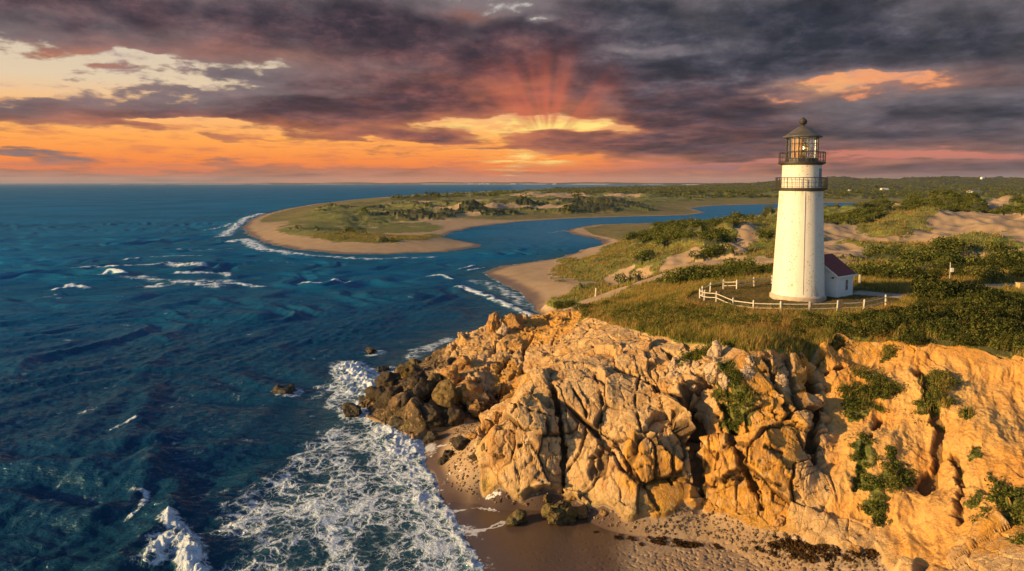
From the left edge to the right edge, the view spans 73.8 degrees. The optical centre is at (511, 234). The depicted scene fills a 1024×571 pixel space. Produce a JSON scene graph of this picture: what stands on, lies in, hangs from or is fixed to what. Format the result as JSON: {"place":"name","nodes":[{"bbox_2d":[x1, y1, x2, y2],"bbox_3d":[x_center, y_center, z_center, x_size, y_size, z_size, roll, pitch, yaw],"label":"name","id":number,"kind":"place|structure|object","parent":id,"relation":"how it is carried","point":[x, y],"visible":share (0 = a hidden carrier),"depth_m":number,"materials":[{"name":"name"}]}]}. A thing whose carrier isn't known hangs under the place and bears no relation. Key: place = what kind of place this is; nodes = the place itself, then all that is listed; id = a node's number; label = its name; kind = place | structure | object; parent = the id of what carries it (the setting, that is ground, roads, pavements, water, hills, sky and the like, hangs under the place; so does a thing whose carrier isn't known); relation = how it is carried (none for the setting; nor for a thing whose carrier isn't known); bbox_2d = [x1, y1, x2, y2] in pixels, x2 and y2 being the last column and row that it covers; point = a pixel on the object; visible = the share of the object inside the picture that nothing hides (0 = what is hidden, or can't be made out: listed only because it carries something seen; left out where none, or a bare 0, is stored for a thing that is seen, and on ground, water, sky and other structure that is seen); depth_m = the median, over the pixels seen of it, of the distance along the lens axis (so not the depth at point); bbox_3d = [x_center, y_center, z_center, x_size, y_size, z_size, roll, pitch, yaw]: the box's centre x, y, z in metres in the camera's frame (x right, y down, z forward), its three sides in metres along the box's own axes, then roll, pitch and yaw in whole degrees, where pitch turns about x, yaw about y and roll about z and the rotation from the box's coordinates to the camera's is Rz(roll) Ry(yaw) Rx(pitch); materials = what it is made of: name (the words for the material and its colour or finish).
{"place":"outdoors","nodes":[
{"label":"outdoors","id":0,"kind":"place"},
{"bbox_2d":[111,182,730,184],"bbox_3d":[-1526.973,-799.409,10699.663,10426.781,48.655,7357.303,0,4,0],"label":"coast","id":1,"kind":"structure","parent":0,"point":[602,183],"depth_m":12052.99},
{"bbox_2d":[0,183,859,570],"bbox_3d":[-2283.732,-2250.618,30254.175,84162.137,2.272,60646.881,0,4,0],"label":"sea","id":2,"kind":"structure","parent":0,"point":[158,341],"depth_m":94.51,"materials":[{"name":"liquid"}]},
{"bbox_2d":[270,383,294,393],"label":"rock","id":3,"kind":"object","parent":2,"relation":"in","point":[279,389],"visible":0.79,"depth_m":83.86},
{"bbox_2d":[365,347,376,353],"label":"rock","id":4,"kind":"object","parent":2,"relation":"in","point":[369,350],"visible":1,"depth_m":104.33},
{"bbox_2d":[0,0,1023,182],"label":"sky","id":5,"kind":"structure","parent":0,"point":[92,91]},
{"bbox_2d":[243,176,1023,570],"bbox_3d":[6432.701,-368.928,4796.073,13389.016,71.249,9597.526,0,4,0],"label":"ground","id":6,"kind":"structure","parent":0,"point":[635,432],"depth_m":54.70,"materials":[{"name":"stone"}]},
{"bbox_2d":[342,402,361,417],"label":"rock","id":7,"kind":"object","parent":6,"relation":"on","point":[351,409],"visible":0.98,"depth_m":76.00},
{"bbox_2d":[358,396,366,403],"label":"rock","id":8,"kind":"object","parent":6,"relation":"on","point":[361,399],"visible":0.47,"depth_m":80.28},
{"bbox_2d":[364,386,385,401],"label":"rock","id":9,"kind":"object","parent":6,"relation":"on","point":[373,392],"visible":0.72,"depth_m":78.54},
{"bbox_2d":[376,365,388,371],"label":"rock","id":10,"kind":"object","parent":6,"relation":"on","point":[383,368],"visible":0.97,"depth_m":94.47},
{"bbox_2d":[374,371,400,386],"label":"rock","id":11,"kind":"object","parent":6,"relation":"on","point":[385,378],"visible":0.77,"depth_m":83.38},
{"bbox_2d":[379,386,403,405],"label":"rock","id":12,"kind":"object","parent":6,"relation":"on","point":[387,395],"visible":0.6,"depth_m":75.77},
{"bbox_2d":[390,416,403,427],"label":"rock","id":13,"kind":"object","parent":6,"relation":"on","point":[396,422],"visible":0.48,"depth_m":71.73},
{"bbox_2d":[402,422,408,432],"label":"rock","id":14,"kind":"object","parent":6,"relation":"on","point":[405,426],"visible":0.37,"depth_m":70.62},
{"bbox_2d":[395,364,419,377],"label":"rock","id":15,"kind":"object","parent":6,"relation":"on","point":[404,370],"visible":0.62,"depth_m":85.88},
{"bbox_2d":[401,392,415,409],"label":"rock","id":16,"kind":"object","parent":6,"relation":"on","point":[406,397],"visible":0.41,"depth_m":72.29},
{"bbox_2d":[405,358,420,364],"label":"rock","id":17,"kind":"object","parent":6,"relation":"on","point":[411,360],"visible":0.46,"depth_m":96.18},
{"bbox_2d":[407,367,427,388],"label":"rock","id":18,"kind":"object","parent":6,"relation":"on","point":[413,379],"visible":0.6,"depth_m":77.50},
{"bbox_2d":[412,377,435,401],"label":"rock","id":19,"kind":"object","parent":6,"relation":"on","point":[423,389],"visible":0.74,"depth_m":73.42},
{"bbox_2d":[418,403,443,426],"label":"rock","id":20,"kind":"object","parent":6,"relation":"on","point":[433,414],"visible":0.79,"depth_m":70.28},
{"bbox_2d":[422,431,439,443],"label":"rock","id":21,"kind":"object","parent":6,"relation":"on","point":[430,436],"visible":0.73,"depth_m":67.94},
{"bbox_2d":[427,373,441,384],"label":"rock","id":22,"kind":"object","parent":6,"relation":"on","point":[436,378],"visible":0.48,"depth_m":75.59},
{"bbox_2d":[436,457,448,464],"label":"rock","id":23,"kind":"object","parent":6,"relation":"on","point":[441,461],"visible":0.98,"depth_m":61.18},
{"bbox_2d":[431,378,458,408],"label":"rock","id":24,"kind":"object","parent":6,"relation":"on","point":[444,395],"visible":0.89,"depth_m":72.30,"materials":[{"name":"stone"}]},
{"bbox_2d":[442,450,453,457],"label":"rock","id":25,"kind":"object","parent":6,"relation":"on","point":[448,453],"visible":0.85,"depth_m":61.58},
{"bbox_2d":[439,364,460,386],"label":"rock","id":26,"kind":"object","parent":6,"relation":"on","point":[451,373],"visible":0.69,"depth_m":75.98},
{"bbox_2d":[447,407,464,425],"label":"rock","id":27,"kind":"object","parent":6,"relation":"on","point":[456,416],"visible":1,"depth_m":70.36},
{"bbox_2d":[450,435,469,450],"bbox_3d":[-4.362,18.997,62.048,2.535,1.218,2.186,-1,4,-11],"label":"rock","id":28,"kind":"object","parent":6,"relation":"on","point":[460,442],"visible":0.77,"depth_m":61.28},
{"bbox_2d":[453,355,472,370],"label":"rock","id":29,"kind":"object","parent":6,"relation":"on","point":[461,362],"visible":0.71,"depth_m":79.49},
{"bbox_2d":[457,377,483,403],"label":"rock","id":30,"kind":"object","parent":6,"relation":"on","point":[470,389],"visible":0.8,"depth_m":73.01,"materials":[{"name":"stone"}]},
{"bbox_2d":[466,431,476,439],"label":"rock","id":31,"kind":"object","parent":6,"relation":"on","point":[471,435],"visible":0.79,"depth_m":61.46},
{"bbox_2d":[468,451,476,460],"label":"rock","id":32,"kind":"object","parent":6,"relation":"on","point":[473,457],"visible":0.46,"depth_m":58.13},
{"bbox_2d":[466,400,484,417],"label":"rock","id":33,"kind":"object","parent":6,"relation":"on","point":[473,410],"visible":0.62,"depth_m":72.35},
{"bbox_2d":[477,438,487,451],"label":"rock","id":34,"kind":"object","parent":6,"relation":"on","point":[482,446],"visible":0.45,"depth_m":57.32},
{"bbox_2d":[480,418,494,433],"bbox_3d":[-2.180,16.988,60.543,1.304,1.277,1.141,1,4,10],"label":"rock","id":35,"kind":"object","parent":6,"relation":"on","point":[487,425],"visible":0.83,"depth_m":60.10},
{"bbox_2d":[486,312,500,334],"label":"rock","id":36,"kind":"object","parent":6,"relation":"on","point":[493,324],"visible":0.84,"depth_m":91.61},
{"bbox_2d":[492,411,501,423],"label":"rock","id":37,"kind":"object","parent":6,"relation":"on","point":[496,415],"visible":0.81,"depth_m":59.19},
{"bbox_2d":[496,324,508,336],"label":"rock","id":38,"kind":"object","parent":6,"relation":"on","point":[503,330],"visible":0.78,"depth_m":90.07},
{"bbox_2d":[501,313,524,330],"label":"rock","id":39,"kind":"object","parent":6,"relation":"on","point":[513,321],"visible":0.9,"depth_m":91.59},
{"bbox_2d":[505,509,527,525],"bbox_3d":[0.417,21.655,51.877,1.967,1.330,1.152,-4,6,-40],"label":"rock","id":40,"kind":"object","parent":6,"relation":"on","point":[516,517],"visible":0.98,"depth_m":51.62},
{"bbox_2d":[523,425,546,447],"bbox_3d":[2.190,16.939,56.273,2.490,3.374,2.702,0,4,6],"label":"rock","id":41,"kind":"object","parent":6,"relation":"on","point":[525,439],"visible":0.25,"depth_m":55.34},
{"bbox_2d":[543,494,550,502],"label":"rock","id":42,"kind":"object","parent":6,"relation":"on","point":[546,497],"visible":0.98,"depth_m":54.02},
{"bbox_2d":[541,500,577,525],"bbox_3d":[3.527,21.319,52.102,2.695,2.001,2.287,-2,5,-27],"label":"rock","id":43,"kind":"object","parent":6,"relation":"on","point":[561,512],"visible":0.97,"depth_m":51.40,"materials":[{"name":"stone"}]},
{"bbox_2d":[553,300,576,308],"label":"shrub","id":44,"kind":"object","parent":6,"relation":"on","point":[563,304],"visible":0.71,"depth_m":121.68,"materials":[{"name":"green plant"}]},
{"bbox_2d":[566,495,575,500],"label":"rock","id":45,"kind":"object","parent":6,"relation":"on","point":[569,498],"visible":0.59,"depth_m":53.84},
{"bbox_2d":[576,504,587,518],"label":"rock","id":46,"kind":"object","parent":6,"relation":"on","point":[582,512],"visible":0.88,"depth_m":52.33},
{"bbox_2d":[572,303,596,309],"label":"shrub","id":47,"kind":"object","parent":6,"relation":"on","point":[582,306],"visible":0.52,"depth_m":93.02,"materials":[{"name":"green plant"}]},
{"bbox_2d":[599,509,607,516],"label":"rock","id":48,"kind":"object","parent":6,"relation":"on","point":[603,512],"visible":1,"depth_m":51.58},
{"bbox_2d":[600,300,616,305],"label":"shrub","id":49,"kind":"object","parent":6,"relation":"on","point":[606,302],"visible":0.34,"depth_m":93.22,"materials":[{"name":"green plant"}]},
{"bbox_2d":[618,309,637,313],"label":"shrub","id":50,"kind":"object","parent":6,"relation":"on","point":[624,311],"visible":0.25,"depth_m":82.57,"materials":[{"name":"green plant"}]},
{"bbox_2d":[295,189,1023,283],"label":"heath scrub","id":51,"kind":"object","parent":6,"relation":"on","point":[672,229],"visible":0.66,"depth_m":162.84,"materials":[{"name":"green plant"}]},
{"bbox_2d":[304,205,1023,309],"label":"dune grass","id":52,"kind":"structure","parent":6,"relation":"on","point":[605,288],"depth_m":172.91,"materials":[{"name":"plant"}]},
{"bbox_2d":[443,421,885,570],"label":"pebbles","id":53,"kind":"object","parent":6,"relation":"on","point":[761,541],"visible":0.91,"depth_m":49.52,"materials":[{"name":"stone"}]},
{"bbox_2d":[668,357,677,371],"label":"rock","id":54,"kind":"object","parent":6,"relation":"on","point":[670,366],"visible":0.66,"depth_m":59.01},
{"bbox_2d":[668,370,679,379],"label":"rock","id":55,"kind":"object","parent":6,"relation":"on","point":[672,373],"visible":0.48,"depth_m":57.56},
{"bbox_2d":[670,507,679,512],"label":"rock","id":56,"kind":"object","parent":6,"relation":"on","point":[673,510],"visible":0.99,"depth_m":50.79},
{"bbox_2d":[672,356,680,367],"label":"rock","id":57,"kind":"object","parent":6,"relation":"on","point":[675,360],"visible":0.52,"depth_m":58.86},
{"bbox_2d":[330,175,1023,211],"bbox_3d":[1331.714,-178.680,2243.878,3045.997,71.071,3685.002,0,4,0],"label":"woodland","id":58,"kind":"object","parent":6,"relation":"on","point":[671,190],"visible":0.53,"depth_m":1503.54,"materials":[{"name":"green plant"}]},
{"bbox_2d":[679,366,685,373],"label":"rock","id":59,"kind":"object","parent":6,"relation":"on","point":[681,370],"visible":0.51,"depth_m":57.65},
{"bbox_2d":[679,359,691,365],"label":"rock","id":60,"kind":"object","parent":6,"relation":"on","point":[685,361],"visible":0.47,"depth_m":58.25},
{"bbox_2d":[686,378,697,390],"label":"rock","id":61,"kind":"object","parent":6,"relation":"on","point":[693,387],"visible":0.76,"depth_m":56.12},
{"bbox_2d":[690,360,700,375],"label":"rock","id":62,"kind":"object","parent":6,"relation":"on","point":[694,366],"visible":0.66,"depth_m":57.08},
{"bbox_2d":[705,357,717,384],"bbox_3d":[16.444,11.209,55.811,1.434,2.345,1.389,3,5,33],"label":"rock","id":63,"kind":"object","parent":6,"relation":"on","point":[709,377],"visible":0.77,"depth_m":55.56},
{"bbox_2d":[706,340,721,357],"bbox_3d":[16.759,10.078,56.810,1.348,2.614,1.441,-4,6,-40],"label":"rock","id":64,"kind":"object","parent":6,"relation":"on","point":[715,349],"visible":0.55,"depth_m":56.41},
{"bbox_2d":[712,363,721,378],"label":"rock","id":65,"kind":"object","parent":6,"relation":"on","point":[716,371],"visible":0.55,"depth_m":55.26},
{"bbox_2d":[718,374,730,391],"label":"rock","id":66,"kind":"object","parent":6,"relation":"on","point":[723,384],"visible":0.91,"depth_m":54.14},
{"bbox_2d":[593,531,879,570],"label":"seaweed","id":67,"kind":"object","parent":6,"relation":"on","point":[788,543],"visible":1,"depth_m":45.80,"materials":[{"name":"plant"}]},
{"bbox_2d":[740,365,755,379],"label":"rock","id":68,"kind":"object","parent":6,"relation":"on","point":[748,372],"visible":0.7,"depth_m":54.14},
{"bbox_2d":[745,355,754,366],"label":"rock","id":69,"kind":"object","parent":6,"relation":"on","point":[749,359],"visible":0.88,"depth_m":54.67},
{"bbox_2d":[769,515,785,531],"bbox_3d":[18.821,20.324,48.029,1.284,1.107,0.931,-4,6,-39],"label":"rock","id":70,"kind":"object","parent":6,"relation":"on","point":[778,523],"visible":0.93,"depth_m":47.70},
{"bbox_2d":[775,374,788,386],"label":"rock","id":71,"kind":"object","parent":6,"relation":"on","point":[782,379],"visible":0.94,"depth_m":53.98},
{"bbox_2d":[699,275,886,310],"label":"fence","id":72,"kind":"object","parent":6,"relation":"on","point":[780,303],"visible":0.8,"depth_m":70.78,"materials":[{"name":"white wood"}]},
{"bbox_2d":[785,323,807,336],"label":"shrub","id":73,"kind":"object","parent":6,"relation":"on","point":[796,329],"visible":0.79,"depth_m":60.95,"materials":[{"name":"green plant"}]},
{"bbox_2d":[769,109,827,302],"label":"lighthouse","id":74,"kind":"object","parent":6,"relation":"on","point":[798,270],"visible":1,"depth_m":73.78,"materials":[{"name":"paint"}]},
{"bbox_2d":[580,263,1023,407],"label":"scrub","id":75,"kind":"object","parent":6,"relation":"on","point":[659,323],"visible":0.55,"depth_m":62.48,"materials":[{"name":"green plant"}]},
{"bbox_2d":[583,262,1023,419],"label":"beach grass","id":76,"kind":"structure","parent":6,"relation":"on","point":[754,335],"depth_m":65.75,"materials":[{"name":"plant"}]},
{"bbox_2d":[616,323,1023,544],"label":"cliff plants","id":77,"kind":"object","parent":6,"relation":"on","point":[896,479],"visible":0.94,"depth_m":48.81,"materials":[{"name":"green plant"}]},
{"bbox_2d":[827,320,853,334],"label":"shrub","id":78,"kind":"object","parent":6,"relation":"on","point":[841,327],"visible":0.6,"depth_m":59.94,"materials":[{"name":"green plant"}]},
{"bbox_2d":[824,253,857,297],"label":"oil house","id":79,"kind":"structure","parent":6,"relation":"on","point":[839,274],"depth_m":76.90,"materials":[{"name":"white"}]},
{"bbox_2d":[845,279,847,290],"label":"window","id":80,"kind":"structure","parent":79,"relation":"in","point":[846,280],"depth_m":76.99,"materials":[{"name":"glass"}]},
{"bbox_2d":[848,543,861,552],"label":"rock","id":81,"kind":"object","parent":6,"relation":"on","point":[856,548],"visible":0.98,"depth_m":44.12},
{"bbox_2d":[845,312,873,326],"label":"shrub","id":82,"kind":"object","parent":6,"relation":"on","point":[857,317],"visible":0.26,"depth_m":61.05,"materials":[{"name":"green plant"}]},
{"bbox_2d":[852,323,882,336],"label":"shrub","id":83,"kind":"object","parent":6,"relation":"on","point":[865,332],"visible":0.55,"depth_m":59.06,"materials":[{"name":"green plant"}]},
{"bbox_2d":[856,268,884,277],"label":"shrub","id":84,"kind":"object","parent":6,"relation":"on","point":[874,271],"visible":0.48,"depth_m":94.45,"materials":[{"name":"green plant"}]},
{"bbox_2d":[861,308,898,316],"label":"shrub","id":85,"kind":"object","parent":6,"relation":"on","point":[880,311],"visible":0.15,"depth_m":61.93,"materials":[{"name":"green plant"}]},
{"bbox_2d":[876,269,907,280],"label":"shrub","id":86,"kind":"object","parent":6,"relation":"on","point":[894,274],"visible":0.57,"depth_m":90.79,"materials":[{"name":"green plant"}]},
{"bbox_2d":[866,313,922,336],"bbox_3d":[32.712,7.761,58.858,4.561,1.962,3.396,1,4,7],"label":"shrub","id":87,"kind":"object","parent":6,"relation":"on","point":[880,325],"visible":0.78,"depth_m":58.09,"materials":[{"name":"green plant"}]},
{"bbox_2d":[885,305,930,315],"bbox_3d":[36.054,7.226,62.152,4.382,1.835,3.261,3,5,37],"label":"shrub","id":88,"kind":"object","parent":6,"relation":"on","point":[899,309],"visible":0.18,"depth_m":62.53,"materials":[{"name":"green plant"}]},
{"bbox_2d":[901,269,924,279],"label":"shrub","id":89,"kind":"object","parent":6,"relation":"on","point":[909,274],"visible":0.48,"depth_m":89.76,"materials":[{"name":"green plant"}]},
{"bbox_2d":[900,329,926,345],"bbox_3d":[33.400,8.552,56.763,2.032,1.177,2.730,0,4,6],"label":"shrub","id":90,"kind":"object","parent":6,"relation":"on","point":[910,338],"visible":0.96,"depth_m":56.23,"materials":[{"name":"green plant"}]},
{"bbox_2d":[908,298,941,308],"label":"shrub","id":91,"kind":"object","parent":6,"relation":"on","point":[929,303],"visible":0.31,"depth_m":67.17,"materials":[{"name":"green plant"}]},
{"bbox_2d":[903,304,957,324],"bbox_3d":[36.141,7.253,59.356,4.668,2.269,3.473,-1,5,-17],"label":"shrub","id":92,"kind":"object","parent":6,"relation":"on","point":[922,313],"visible":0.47,"depth_m":58.74,"materials":[{"name":"green plant"}]},
{"bbox_2d":[923,268,947,277],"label":"shrub","id":93,"kind":"object","parent":6,"relation":"on","point":[935,271],"visible":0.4,"depth_m":91.00,"materials":[{"name":"green plant"}]},
{"bbox_2d":[909,273,989,300],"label":"shrub","id":94,"kind":"object","parent":6,"relation":"on","point":[939,286],"visible":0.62,"depth_m":72.04,"materials":[{"name":"green plant"}]},
{"bbox_2d":[928,319,970,341],"bbox_3d":[35.976,7.952,56.579,3.589,1.738,3.057,4,6,45],"label":"shrub","id":95,"kind":"object","parent":6,"relation":"on","point":[946,330],"visible":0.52,"depth_m":56.01,"materials":[{"name":"green plant"}]},
{"bbox_2d":[934,263,964,270],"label":"shrub","id":96,"kind":"object","parent":6,"relation":"on","point":[942,267],"visible":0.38,"depth_m":104.00,"materials":[{"name":"green plant"}]},
{"bbox_2d":[937,298,967,310],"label":"shrub","id":97,"kind":"object","parent":6,"relation":"on","point":[950,303],"visible":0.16,"depth_m":64.22,"materials":[{"name":"green plant"}]},
{"bbox_2d":[948,266,977,277],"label":"shrub","id":98,"kind":"object","parent":6,"relation":"on","point":[958,272],"visible":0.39,"depth_m":91.54,"materials":[{"name":"green plant"}]},
{"bbox_2d":[931,301,999,323],"bbox_3d":[39.406,6.978,59.475,4.001,2.575,5.372,-5,6,-48],"label":"shrub","id":99,"kind":"object","parent":6,"relation":"on","point":[969,311],"visible":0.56,"depth_m":58.63,"materials":[{"name":"green plant"}]},
{"bbox_2d":[956,328,990,345],"bbox_3d":[37.401,8.324,55.327,2.329,1.311,3.130,3,5,35],"label":"shrub","id":100,"kind":"object","parent":6,"relation":"on","point":[970,339],"visible":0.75,"depth_m":54.68,"materials":[{"name":"green plant"}]},
{"bbox_2d":[953,261,994,268],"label":"shrub","id":101,"kind":"object","parent":6,"relation":"on","point":[981,264],"visible":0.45,"depth_m":108.60,"materials":[{"name":"green plant"}]},
{"bbox_2d":[967,190,982,193],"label":"house","id":102,"kind":"structure","parent":6,"relation":"on","point":[977,191],"depth_m":1292.99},
{"bbox_2d":[955,287,1018,312],"bbox_3d":[46.045,6.535,65.375,4.895,3.065,6.573,1,4,15],"label":"shrub","id":103,"kind":"object","parent":6,"relation":"on","point":[986,297],"visible":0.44,"depth_m":64.18,"materials":[{"name":"green plant"}]},
{"bbox_2d":[963,265,1014,284],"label":"shrub","id":104,"kind":"object","parent":6,"relation":"on","point":[981,274],"visible":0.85,"depth_m":87.64,"materials":[{"name":"green plant"}]},
{"bbox_2d":[964,317,1023,337],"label":"shrub","id":105,"kind":"object","parent":6,"relation":"on","point":[996,325],"visible":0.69,"depth_m":55.12,"materials":[{"name":"green plant"}]},
{"bbox_2d":[983,254,1023,269],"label":"shrub","id":106,"kind":"object","parent":6,"relation":"on","point":[1005,263],"visible":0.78,"depth_m":105.54,"materials":[{"name":"green plant"}]},
{"bbox_2d":[985,300,1023,322],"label":"shrub","id":107,"kind":"object","parent":6,"relation":"on","point":[1014,312],"visible":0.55,"depth_m":59.70,"materials":[{"name":"green plant"}]},
{"bbox_2d":[999,330,1023,348],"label":"shrub","id":108,"kind":"object","parent":6,"relation":"on","point":[1012,334],"visible":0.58,"depth_m":53.46,"materials":[{"name":"green plant"}]},
{"bbox_2d":[1006,291,1023,299],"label":"shrub","id":109,"kind":"object","parent":6,"relation":"on","point":[1015,294],"visible":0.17,"depth_m":70.70,"materials":[{"name":"green plant"}]},
{"bbox_2d":[1008,264,1023,278],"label":"shrub","id":110,"kind":"object","parent":6,"relation":"on","point":[1017,271],"visible":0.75,"depth_m":90.43,"materials":[{"name":"green plant"}]},
{"bbox_2d":[1015,282,1023,290],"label":"bin","id":111,"kind":"object","parent":6,"relation":"on","point":[1020,284],"visible":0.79,"depth_m":80.26,"materials":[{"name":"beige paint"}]},
{"bbox_2d":[686,282,899,313],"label":"lawn grass","id":112,"kind":"structure","parent":0,"point":[745,287],"depth_m":76.90,"materials":[{"name":"plant"}]},
{"bbox_2d":[853,283,1015,297],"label":"path","id":113,"kind":"structure","parent":0,"point":[880,294],"depth_m":78.91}
]}

